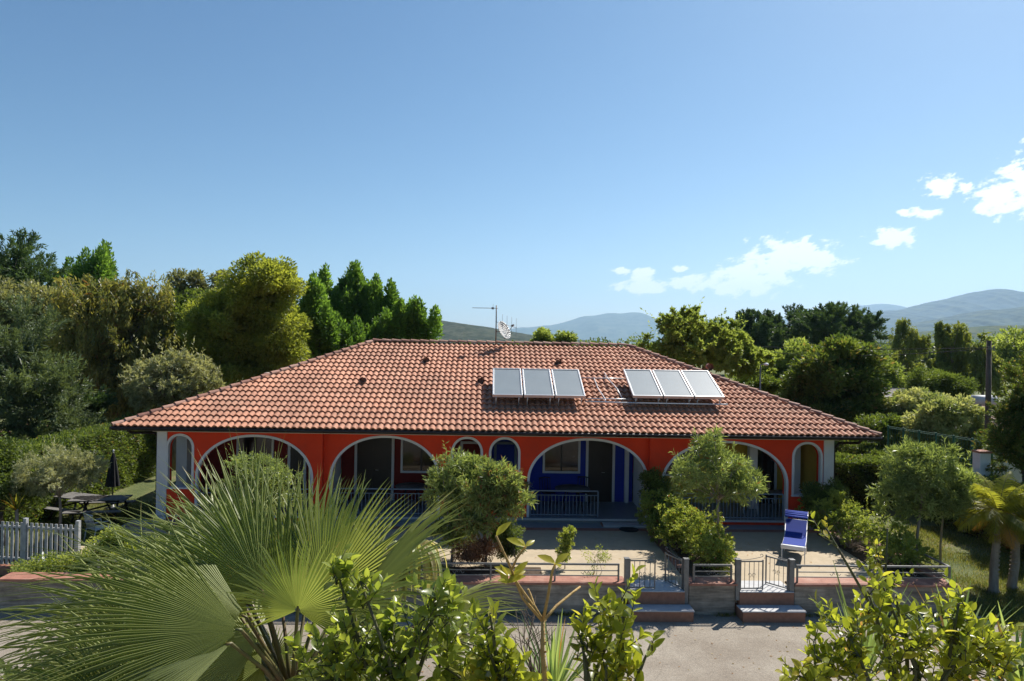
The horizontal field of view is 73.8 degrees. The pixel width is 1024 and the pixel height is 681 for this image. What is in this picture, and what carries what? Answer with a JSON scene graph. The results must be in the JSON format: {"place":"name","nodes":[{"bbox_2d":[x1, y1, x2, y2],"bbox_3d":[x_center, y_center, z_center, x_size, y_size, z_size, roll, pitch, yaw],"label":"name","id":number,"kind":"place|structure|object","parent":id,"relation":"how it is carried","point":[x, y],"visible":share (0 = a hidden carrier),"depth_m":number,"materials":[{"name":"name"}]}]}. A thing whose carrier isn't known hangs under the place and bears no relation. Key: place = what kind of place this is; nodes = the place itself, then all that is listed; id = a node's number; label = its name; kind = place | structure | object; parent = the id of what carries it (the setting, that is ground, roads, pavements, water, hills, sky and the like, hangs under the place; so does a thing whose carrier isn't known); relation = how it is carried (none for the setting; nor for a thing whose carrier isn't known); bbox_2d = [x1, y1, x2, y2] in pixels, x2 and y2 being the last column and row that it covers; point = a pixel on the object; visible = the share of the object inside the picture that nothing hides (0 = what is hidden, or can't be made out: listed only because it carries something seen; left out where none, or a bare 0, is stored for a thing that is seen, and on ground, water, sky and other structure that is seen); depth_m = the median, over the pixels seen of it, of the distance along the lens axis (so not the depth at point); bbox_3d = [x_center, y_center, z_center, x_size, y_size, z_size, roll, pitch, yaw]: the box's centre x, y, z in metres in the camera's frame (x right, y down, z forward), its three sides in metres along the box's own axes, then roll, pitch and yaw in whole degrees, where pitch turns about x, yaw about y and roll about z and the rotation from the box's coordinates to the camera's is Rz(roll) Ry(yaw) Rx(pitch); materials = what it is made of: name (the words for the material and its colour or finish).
{"place":"outdoors","nodes":[
{"label":"outdoors","id":0,"kind":"place"},
{"bbox_2d":[0,497,154,561],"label":"lawn grass","id":1,"kind":"structure","parent":0,"point":[55,520],"depth_m":23.39,"materials":[{"name":"green plant"}]},
{"bbox_2d":[0,611,1021,680],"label":"street","id":2,"kind":"structure","parent":0,"point":[744,648],"depth_m":14.59,"materials":[{"name":"grey asphalt"}]},
{"bbox_2d":[0,428,523,680],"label":"fan palm","id":3,"kind":"object","parent":2,"relation":"on","point":[180,611],"visible":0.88,"depth_m":4.21,"materials":[{"name":"green plant"}]},
{"bbox_2d":[281,543,506,680],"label":"citrus shrub","id":4,"kind":"object","parent":2,"relation":"on","point":[365,658],"visible":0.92,"depth_m":3.44,"materials":[{"name":"green plant"}]},
{"bbox_2d":[457,597,552,680],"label":"citrus shrub","id":5,"kind":"object","parent":2,"relation":"on","point":[506,664],"visible":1,"depth_m":3.29,"materials":[{"name":"green plant"}]},
{"bbox_2d":[495,522,580,680],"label":"branching stem","id":6,"kind":"object","parent":2,"relation":"on","point":[516,575],"visible":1,"depth_m":3.16,"materials":[{"name":"green plant"}]},
{"bbox_2d":[498,608,598,680],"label":"yucca","id":7,"kind":"object","parent":2,"relation":"on","point":[557,670],"visible":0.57,"depth_m":4.43,"materials":[{"name":"green plant"}]},
{"bbox_2d":[565,564,664,680],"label":"citrus shrub","id":8,"kind":"object","parent":2,"relation":"on","point":[619,663],"visible":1,"depth_m":3.40,"materials":[{"name":"green plant"}]},
{"bbox_2d":[626,580,694,621],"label":"entrance steps","id":9,"kind":"structure","parent":2,"relation":"on","point":[663,601],"depth_m":16.10,"materials":[{"name":"stone"}]},
{"bbox_2d":[735,581,806,622],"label":"entrance steps","id":10,"kind":"structure","parent":2,"relation":"on","point":[769,603],"depth_m":16.16,"materials":[{"name":"concrete"}]},
{"bbox_2d":[809,511,913,680],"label":"citrus shrub","id":11,"kind":"object","parent":2,"relation":"on","point":[873,563],"visible":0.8,"depth_m":4.25,"materials":[{"name":"green plant"}]},
{"bbox_2d":[809,561,918,680],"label":"yucca","id":12,"kind":"object","parent":2,"relation":"on","point":[871,642],"visible":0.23,"depth_m":3.98,"materials":[{"name":"green plant"}]},
{"bbox_2d":[775,567,1023,680],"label":"citrus shrub","id":13,"kind":"object","parent":2,"relation":"on","point":[995,649],"visible":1,"depth_m":3.42,"materials":[{"name":"green plant"}]},
{"bbox_2d":[0,343,1023,629],"bbox_3d":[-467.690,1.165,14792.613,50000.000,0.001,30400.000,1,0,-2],"label":"ground","id":14,"kind":"structure","parent":0,"point":[142,491],"depth_m":23.09,"materials":[{"name":"green plant"}]},
{"bbox_2d":[0,430,54,546],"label":"bush","id":15,"kind":"object","parent":14,"relation":"on","point":[7,462],"visible":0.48,"depth_m":20.47,"materials":[{"name":"green plant"}]},
{"bbox_2d":[0,227,77,409],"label":"pine tree","id":16,"kind":"object","parent":14,"relation":"on","point":[18,266],"visible":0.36,"depth_m":50.15,"materials":[{"name":"green plant"}]},
{"bbox_2d":[0,275,79,383],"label":"tree","id":17,"kind":"object","parent":14,"relation":"on","point":[33,288],"visible":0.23,"depth_m":44.00,"materials":[{"name":"green plant"}]},
{"bbox_2d":[0,518,80,574],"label":"slat fence","id":18,"kind":"object","parent":14,"relation":"on","point":[24,527],"visible":0.63,"depth_m":18.06,"materials":[{"name":"wood"}]},
{"bbox_2d":[7,549,75,571],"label":"bush","id":19,"kind":"object","parent":14,"relation":"on","point":[33,563],"visible":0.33,"depth_m":16.69,"materials":[{"name":"green plant"}]},
{"bbox_2d":[0,291,106,443],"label":"pine tree","id":20,"kind":"object","parent":14,"relation":"on","point":[45,408],"visible":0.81,"depth_m":30.83,"materials":[{"name":"green plant"}]},
{"bbox_2d":[9,435,111,549],"bbox_3d":[-13.385,4.497,20.117,2.560,3.516,2.296,1,0,27],"label":"olive tree","id":21,"kind":"object","parent":14,"relation":"on","point":[58,467],"visible":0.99,"depth_m":19.82,"materials":[{"name":"green plant"}]},
{"bbox_2d":[1,415,156,535],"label":"hedge","id":22,"kind":"object","parent":14,"relation":"on","point":[135,454],"visible":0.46,"depth_m":26.86,"materials":[{"name":"green plant"}]},
{"bbox_2d":[42,492,121,519],"bbox_3d":[-14.970,5.806,23.741,1.800,0.778,1.700,1,0,18],"label":"picnic table","id":23,"kind":"object","parent":14,"relation":"on","point":[70,495],"visible":0.69,"depth_m":23.56,"materials":[{"name":"grey wood"}]},
{"bbox_2d":[50,238,119,372],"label":"tree","id":24,"kind":"object","parent":14,"relation":"on","point":[98,263],"visible":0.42,"depth_m":57.98,"materials":[{"name":"green plant"}]},
{"bbox_2d":[55,384,118,430],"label":"conifer tree","id":25,"kind":"object","parent":14,"relation":"on","point":[100,401],"visible":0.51,"depth_m":34.20,"materials":[{"name":"green plant"}]},
{"bbox_2d":[62,495,136,524],"bbox_3d":[-14.211,5.819,23.565,1.800,0.778,1.700,1,0,-12],"label":"picnic table","id":26,"kind":"object","parent":14,"relation":"on","point":[115,498],"visible":0.87,"depth_m":23.34,"materials":[{"name":"grey wood"}]},
{"bbox_2d":[30,269,196,421],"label":"eucalyptus tree","id":27,"kind":"object","parent":14,"relation":"on","point":[107,326],"visible":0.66,"depth_m":40.26,"materials":[{"name":"green plant"}]},
{"bbox_2d":[117,330,227,470],"bbox_3d":[-15.874,2.816,32.390,5.193,6.794,4.389,1,0,-2],"label":"olive tree","id":28,"kind":"object","parent":14,"relation":"on","point":[175,377],"visible":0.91,"depth_m":31.91,"materials":[{"name":"green plant"}]},
{"bbox_2d":[137,286,214,389],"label":"tree","id":29,"kind":"object","parent":14,"relation":"on","point":[179,303],"visible":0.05,"depth_m":42.63,"materials":[{"name":"green plant"}]},
{"bbox_2d":[173,251,313,385],"bbox_3d":[-15.031,0.543,38.541,7.745,11.373,5.626,1,0,-2],"label":"tree","id":30,"kind":"object","parent":14,"relation":"on","point":[243,326],"visible":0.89,"depth_m":37.38,"materials":[{"name":"green plant"}]},
{"bbox_2d":[0,572,625,613],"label":"garden wall","id":31,"kind":"structure","parent":14,"relation":"on","point":[562,587],"depth_m":16.07,"materials":[{"name":"concrete"}]},
{"bbox_2d":[97,560,619,580],"bbox_3d":[-3.534,5.408,16.038,12.180,0.418,0.044,1,0,-2],"label":"garden railing","id":32,"kind":"object","parent":31,"relation":"on","point":[505,563],"visible":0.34,"depth_m":16.15,"materials":[{"name":"grey metal"}]},
{"bbox_2d":[292,271,365,358],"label":"poplar tree","id":33,"kind":"object","parent":14,"relation":"on","point":[329,331],"visible":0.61,"depth_m":43.00,"materials":[{"name":"green plant"}]},
{"bbox_2d":[317,259,399,326],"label":"poplar tree","id":34,"kind":"object","parent":14,"relation":"on","point":[353,292],"visible":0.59,"depth_m":51.56,"materials":[{"name":"green plant"}]},
{"bbox_2d":[350,294,443,342],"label":"poplar tree","id":35,"kind":"object","parent":14,"relation":"on","point":[410,320],"visible":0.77,"depth_m":46.96,"materials":[{"name":"green plant"}]},
{"bbox_2d":[47,519,883,602],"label":"terrace","id":36,"kind":"structure","parent":14,"relation":"on","point":[616,545],"depth_m":19.07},
{"bbox_2d":[85,524,143,568],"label":"bush","id":37,"kind":"object","parent":36,"relation":"on","point":[104,544],"visible":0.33,"depth_m":16.69,"materials":[{"name":"green plant"}]},
{"bbox_2d":[216,444,305,517],"bbox_3d":[-6.754,4.313,18.427,2.263,3.002,1.971,1,0,-22],"label":"bush","id":38,"kind":"object","parent":36,"relation":"on","point":[238,458],"visible":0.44,"depth_m":18.21,"materials":[{"name":"green plant"}]},
{"bbox_2d":[419,440,493,564],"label":"oleander tree","id":39,"kind":"object","parent":36,"relation":"on","point":[441,482],"visible":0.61,"depth_m":17.92,"materials":[{"name":"green plant"}]},
{"bbox_2d":[132,519,823,529],"bbox_3d":[-0.639,5.865,21.708,22.300,0.001,0.530,1,0,-2],"label":"porch apron","id":40,"kind":"object","parent":36,"relation":"on","point":[584,525],"visible":0.2,"depth_m":21.81,"materials":[{"name":"beige concrete"}]},
{"bbox_2d":[126,524,840,568],"bbox_3d":[-0.553,5.866,18.969,22.300,0.001,4.950,1,0,-2],"label":"paving border","id":41,"kind":"object","parent":36,"relation":"on","point":[663,547],"visible":0.2,"depth_m":21.31,"materials":[{"name":"ceramic"}]},
{"bbox_2d":[444,566,541,574],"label":"flower bed soil","id":42,"kind":"structure","parent":36,"relation":"on","point":[496,572],"depth_m":17.26,"materials":[{"name":"brown soil"}]},
{"bbox_2d":[449,533,502,570],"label":"bush","id":43,"kind":"object","parent":42,"relation":"on","point":[476,550],"visible":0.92,"depth_m":17.16,"materials":[{"name":"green plant"}]},
{"bbox_2d":[451,456,538,568],"bbox_3d":[-0.426,4.413,17.548,2.355,3.020,1.596,1,0,-2],"label":"oleander tree","id":44,"kind":"object","parent":42,"relation":"on","point":[490,489],"visible":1,"depth_m":17.26,"materials":[{"name":"green plant"}]},
{"bbox_2d":[484,517,526,565],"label":"bush","id":45,"kind":"object","parent":36,"relation":"on","point":[510,548],"visible":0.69,"depth_m":17.77,"materials":[{"name":"green plant"}]},
{"bbox_2d":[637,465,676,525],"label":"bush","id":46,"kind":"object","parent":36,"relation":"on","point":[652,479],"visible":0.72,"depth_m":21.30,"materials":[{"name":"green plant"}]},
{"bbox_2d":[663,536,722,569],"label":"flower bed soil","id":47,"kind":"structure","parent":36,"relation":"on","point":[680,555],"depth_m":18.75,"materials":[{"name":"brown soil"}]},
{"bbox_2d":[634,486,737,575],"bbox_3d":[4.858,5.181,19.389,1.874,1.705,4.972,1,0,-16],"label":"hedge shrub","id":48,"kind":"object","parent":47,"relation":"on","point":[671,523],"visible":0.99,"depth_m":18.67,"materials":[{"name":"green plant"}]},
{"bbox_2d":[668,424,770,536],"bbox_3d":[5.465,4.103,18.059,2.643,3.846,1.841,1,0,19],"label":"oleander tree","id":49,"kind":"object","parent":47,"relation":"on","point":[728,485],"visible":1,"depth_m":17.95,"materials":[{"name":"green plant"}]},
{"bbox_2d":[781,509,807,564],"bbox_3d":[7.949,5.488,19.171,0.626,1.069,1.729,1,0,25],"label":"sunbed","id":50,"kind":"object","parent":36,"relation":"on","point":[795,534],"visible":0.98,"depth_m":19.56,"materials":[{"name":"blue fabric"}]},
{"bbox_2d":[799,477,849,531],"bbox_3d":[9.777,5.190,21.558,1.615,1.839,1.314,1,0,-2],"label":"bush","id":51,"kind":"object","parent":36,"relation":"on","point":[810,489],"visible":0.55,"depth_m":21.37,"materials":[{"name":"green plant"}]},
{"bbox_2d":[817,533,922,576],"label":"flower bed soil","id":52,"kind":"structure","parent":36,"relation":"on","point":[859,553],"depth_m":19.18,"materials":[{"name":"brown soil"}]},
{"bbox_2d":[794,487,939,570],"bbox_3d":[10.039,5.264,19.626,1.662,1.720,5.003,1,0,-11],"label":"hedge shrub","id":53,"kind":"object","parent":52,"relation":"on","point":[859,527],"visible":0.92,"depth_m":19.22,"materials":[{"name":"green plant"}]},
{"bbox_2d":[109,338,883,527],"bbox_3d":[-0.484,3.217,27.920,24.080,6.432,13.690,1,0,-2],"label":"villa","id":54,"kind":"object","parent":14,"relation":"on","point":[380,413],"visible":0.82,"depth_m":22.86,"materials":[{"name":"red paint"}]},
{"bbox_2d":[236,437,273,469],"bbox_3d":[-9.088,3.920,24.156,1.300,1.500,0.060,1,0,-2],"label":"window","id":55,"kind":"structure","parent":54,"relation":"in","point":[249,442],"depth_m":24.16,"materials":[{"name":"grey glass"}]},
{"bbox_2d":[287,445,306,498],"bbox_3d":[-7.622,4.376,24.198,0.650,2.460,0.070,1,0,-2],"label":"door","id":56,"kind":"structure","parent":54,"relation":"in","point":[294,456],"depth_m":24.19,"materials":[{"name":"white paint"}]},
{"bbox_2d":[354,438,394,499],"bbox_3d":[-4.898,4.424,24.284,1.400,2.460,0.070,1,0,-2],"label":"door","id":57,"kind":"structure","parent":54,"relation":"in","point":[375,456],"depth_m":24.27,"materials":[{"name":"white paint"}]},
{"bbox_2d":[400,440,435,472],"bbox_3d":[-3.227,4.024,24.342,1.470,1.400,0.060,1,0,-2],"label":"window","id":58,"kind":"structure","parent":54,"relation":"in","point":[414,459],"depth_m":24.34,"materials":[{"name":"glass"}]},
{"bbox_2d":[494,442,516,474],"bbox_3d":[-0.244,4.681,24.431,0.820,2.110,0.070,1,0,-2],"label":"door","id":59,"kind":"structure","parent":54,"relation":"in","point":[507,449],"depth_m":24.42,"materials":[{"name":"blue metal"}]},
{"bbox_2d":[492,368,522,404],"bbox_3d":[-0.173,1.588,23.587,1.000,0.404,2.100,1,23,-2],"label":"solar panel","id":60,"kind":"object","parent":54,"relation":"on","point":[507,382],"visible":1,"depth_m":23.40,"materials":[{"name":"glass"}]},
{"bbox_2d":[522,368,553,405],"bbox_3d":[0.871,1.607,23.620,1.000,0.404,2.100,1,23,-2],"label":"solar panel","id":61,"kind":"object","parent":54,"relation":"attached to","point":[537,383],"visible":1,"depth_m":23.41,"materials":[{"name":"glass"}]},
{"bbox_2d":[542,441,580,473],"bbox_3d":[1.781,4.062,24.500,1.350,1.400,0.060,1,0,-2],"label":"window","id":62,"kind":"structure","parent":54,"relation":"in","point":[563,458],"depth_m":24.51,"materials":[{"name":"glass"}]},
{"bbox_2d":[551,369,584,405],"bbox_3d":[1.915,1.625,23.653,1.000,0.404,2.100,1,23,-2],"label":"solar panel","id":63,"kind":"object","parent":54,"relation":"on","point":[567,383],"visible":1,"depth_m":23.47,"materials":[{"name":"glass"}]},
{"bbox_2d":[585,441,614,501],"bbox_3d":[3.173,4.516,24.518,1.050,2.560,0.112,1,0,-2],"label":"door","id":64,"kind":"structure","parent":54,"relation":"in","point":[600,456],"depth_m":24.53,"materials":[{"name":"white paint"}]},
{"bbox_2d":[623,369,662,405],"bbox_3d":[4.532,1.639,23.810,1.000,0.404,2.100,1,23,-1],"label":"solar panel","id":65,"kind":"object","parent":54,"relation":"on","point":[642,383],"visible":1,"depth_m":23.64,"materials":[{"name":"glass"}]},
{"bbox_2d":[652,370,693,406],"bbox_3d":[5.576,1.658,23.843,1.000,0.404,2.100,1,23,-1],"label":"solar panel","id":66,"kind":"object","parent":54,"relation":"on","point":[672,384],"visible":0.99,"depth_m":23.64,"materials":[{"name":"glass"}]},
{"bbox_2d":[680,370,724,406],"bbox_3d":[6.620,1.676,23.877,1.000,0.404,2.100,1,23,-1],"label":"solar panel","id":67,"kind":"object","parent":54,"relation":"on","point":[701,384],"visible":0.97,"depth_m":23.70,"materials":[{"name":"glass"}]},
{"bbox_2d":[757,449,776,503],"bbox_3d":[9.141,4.772,24.707,0.900,2.260,0.112,1,0,-2],"label":"door","id":68,"kind":"structure","parent":54,"relation":"in","point":[768,466],"depth_m":24.72,"materials":[{"name":"white paint"}]},
{"bbox_2d":[638,296,777,381],"bbox_3d":[10.445,2.163,37.548,7.053,9.027,5.098,1,0,-24],"label":"tree","id":69,"kind":"object","parent":14,"relation":"on","point":[691,336],"visible":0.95,"depth_m":36.51,"materials":[{"name":"green plant"}]},
{"bbox_2d":[688,577,737,614],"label":"garden wall","id":70,"kind":"structure","parent":14,"relation":"on","point":[710,595],"depth_m":16.22,"materials":[{"name":"concrete"}]},
{"bbox_2d":[726,307,792,354],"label":"pine tree","id":71,"kind":"object","parent":14,"relation":"on","point":[762,331],"visible":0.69,"depth_m":86.81,"materials":[{"name":"green plant"}]},
{"bbox_2d":[725,336,809,395],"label":"tree","id":72,"kind":"object","parent":14,"relation":"on","point":[781,362],"visible":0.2,"depth_m":46.06,"materials":[{"name":"green plant"}]},
{"bbox_2d":[762,303,814,349],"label":"pine tree","id":73,"kind":"object","parent":14,"relation":"on","point":[790,312],"visible":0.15,"depth_m":91.71,"materials":[{"name":"green plant"}]},
{"bbox_2d":[776,331,895,422],"bbox_3d":[16.821,3.147,35.451,5.940,7.287,4.599,1,0,-2],"label":"tree","id":74,"kind":"object","parent":14,"relation":"on","point":[836,377],"visible":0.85,"depth_m":34.60,"materials":[{"name":"green plant"}]},
{"bbox_2d":[789,301,890,346],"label":"pine tree","id":75,"kind":"object","parent":14,"relation":"on","point":[828,319],"visible":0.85,"depth_m":83.77,"materials":[{"name":"green plant"}]},
{"bbox_2d":[835,450,899,508],"bbox_3d":[13.657,5.712,27.964,3.941,2.210,2.036,1,0,-2],"label":"hedge","id":76,"kind":"object","parent":14,"relation":"on","point":[856,475],"visible":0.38,"depth_m":27.22,"materials":[{"name":"green plant"}]},
{"bbox_2d":[794,520,960,615],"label":"garden wall","id":77,"kind":"structure","parent":14,"relation":"on","point":[805,588],"depth_m":16.35,"materials":[{"name":"concrete"}]},
{"bbox_2d":[796,542,950,582],"bbox_3d":[8.671,5.623,17.454,3.772,0.418,2.102,1,0,-2],"label":"garden railing","id":78,"kind":"object","parent":77,"relation":"on","point":[915,566],"visible":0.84,"depth_m":16.43,"materials":[{"name":"grey metal"}]},
{"bbox_2d":[862,386,953,426],"bbox_3d":[20.031,4.566,34.678,4.523,4.565,3.255,1,0,28],"label":"flowering shrub","id":79,"kind":"object","parent":14,"relation":"on","point":[901,401],"visible":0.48,"depth_m":34.12,"materials":[{"name":"green plant"}]},
{"bbox_2d":[887,317,932,382],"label":"eucalyptus tree","id":80,"kind":"object","parent":14,"relation":"on","point":[920,344],"visible":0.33,"depth_m":60.82,"materials":[{"name":"green plant"}]},
{"bbox_2d":[853,411,970,466],"bbox_3d":[18.175,5.009,30.724,5.874,3.615,2.312,1,0,-2],"label":"bush","id":81,"kind":"object","parent":14,"relation":"on","point":[878,422],"visible":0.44,"depth_m":30.34,"materials":[{"name":"green plant"}]},
{"bbox_2d":[865,434,985,557],"bbox_3d":[11.206,4.609,18.636,3.086,4.160,2.138,1,0,-2],"label":"oleander tree","id":82,"kind":"object","parent":14,"relation":"on","point":[925,483],"visible":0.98,"depth_m":18.36,"materials":[{"name":"green plant"}]},
{"bbox_2d":[903,366,953,394],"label":"clipped bush","id":83,"kind":"object","parent":14,"relation":"on","point":[918,377],"visible":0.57,"depth_m":46.27,"materials":[{"name":"green plant"}]},
{"bbox_2d":[834,440,1023,557],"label":"hedge","id":84,"kind":"object","parent":14,"relation":"on","point":[863,447],"visible":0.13,"depth_m":24.41,"materials":[{"name":"green plant"}]},
{"bbox_2d":[887,425,992,472],"bbox_3d":[16.967,5.215,27.352,0.060,3.050,4.646,1,0,-18],"label":"fence","id":85,"kind":"object","parent":14,"relation":"on","point":[953,437],"visible":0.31,"depth_m":27.53,"materials":[{"name":"metal"}]},
{"bbox_2d":[899,390,993,459],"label":"tree","id":86,"kind":"object","parent":14,"relation":"on","point":[958,415],"visible":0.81,"depth_m":29.05,"materials":[{"name":"green plant"}]},
{"bbox_2d":[925,320,974,378],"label":"eucalyptus tree","id":87,"kind":"object","parent":14,"relation":"on","point":[946,337],"visible":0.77,"depth_m":58.93,"materials":[{"name":"green plant"}]},
{"bbox_2d":[931,369,980,399],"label":"clipped bush","id":88,"kind":"object","parent":14,"relation":"on","point":[961,385],"visible":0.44,"depth_m":46.05,"materials":[{"name":"green plant"}]},
{"bbox_2d":[971,450,991,475],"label":"gate pier","id":89,"kind":"structure","parent":14,"relation":"on","point":[981,460],"depth_m":23.95,"materials":[{"name":"white paint"}]},
{"bbox_2d":[962,332,1006,397],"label":"eucalyptus tree","id":90,"kind":"object","parent":14,"relation":"on","point":[975,360],"visible":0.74,"depth_m":56.80,"materials":[{"name":"green plant"}]},
{"bbox_2d":[953,471,1023,594],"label":"feather palm","id":91,"kind":"object","parent":14,"relation":"on","point":[1012,503],"visible":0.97,"depth_m":17.90,"materials":[{"name":"green plant"}]},
{"bbox_2d":[984,340,994,444],"bbox_3d":[18.541,3.383,26.587,0.260,6.768,0.286,1,0,-2],"label":"utility pole","id":92,"kind":"object","parent":14,"relation":"on","point":[988,384],"visible":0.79,"depth_m":26.53,"materials":[{"name":"brown wood"}]},
{"bbox_2d":[971,329,1023,481],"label":"conifer tree","id":93,"kind":"object","parent":14,"relation":"on","point":[1005,438],"visible":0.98,"depth_m":23.42,"materials":[{"name":"green plant"}]},
{"bbox_2d":[971,486,1023,590],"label":"feather palm","id":94,"kind":"object","parent":14,"relation":"on","point":[1013,574],"visible":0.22,"depth_m":18.25,"materials":[{"name":"green plant"}]},
{"bbox_2d":[982,325,1023,383],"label":"tree","id":95,"kind":"object","parent":14,"relation":"on","point":[1009,344],"visible":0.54,"depth_m":81.38,"materials":[{"name":"green plant"}]},
{"bbox_2d":[0,0,1023,329],"label":"sky","id":96,"kind":"structure","parent":0,"point":[543,162],"materials":[{"name":"blue"}]},
{"bbox_2d":[425,320,617,345],"bbox_3d":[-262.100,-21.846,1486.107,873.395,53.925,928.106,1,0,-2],"label":"wooded hill","id":97,"kind":"structure","parent":0,"point":[457,331],"depth_m":1247.58,"materials":[{"name":"green plant"}]},
{"bbox_2d":[497,597,555,673],"bbox_3d":[0.050,3.935,3.894,0.279,5.006,0.282,1,0,28],"label":"bare shrub","id":98,"kind":"object","parent":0,"point":[531,668],"visible":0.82,"depth_m":3.90,"materials":[{"name":"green plant"}]},
{"bbox_2d":[554,524,576,568],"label":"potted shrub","id":99,"kind":"object","parent":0,"point":[566,543],"visible":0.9,"depth_m":17.60,"materials":[{"name":"green plant"}]},
{"bbox_2d":[510,304,906,342],"bbox_3d":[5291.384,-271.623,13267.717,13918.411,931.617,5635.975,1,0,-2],"label":"mountain","id":100,"kind":"structure","parent":0,"point":[613,327],"depth_m":11806.35,"materials":[{"name":"blue"}]},
{"bbox_2d":[862,289,1023,331],"bbox_3d":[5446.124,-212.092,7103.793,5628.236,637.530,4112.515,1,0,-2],"label":"mountain","id":101,"kind":"structure","parent":0,"point":[994,299],"depth_m":6683.02,"materials":[{"name":"blue"}]},
{"bbox_2d":[873,325,1023,347],"bbox_3d":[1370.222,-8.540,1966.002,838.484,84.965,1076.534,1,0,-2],"label":"hill","id":102,"kind":"structure","parent":0,"point":[974,331],"depth_m":1842.76,"materials":[{"name":"green plant"}]},
{"bbox_2d":[876,306,1023,334],"bbox_3d":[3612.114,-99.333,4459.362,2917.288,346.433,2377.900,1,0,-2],"label":"mountain spur","id":103,"kind":"structure","parent":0,"point":[1006,317],"depth_m":4173.60,"materials":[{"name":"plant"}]},
{"bbox_2d":[881,524,1023,637],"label":"lawn grass","id":104,"kind":"structure","parent":0,"point":[925,536],"depth_m":19.86,"materials":[{"name":"green plant"}]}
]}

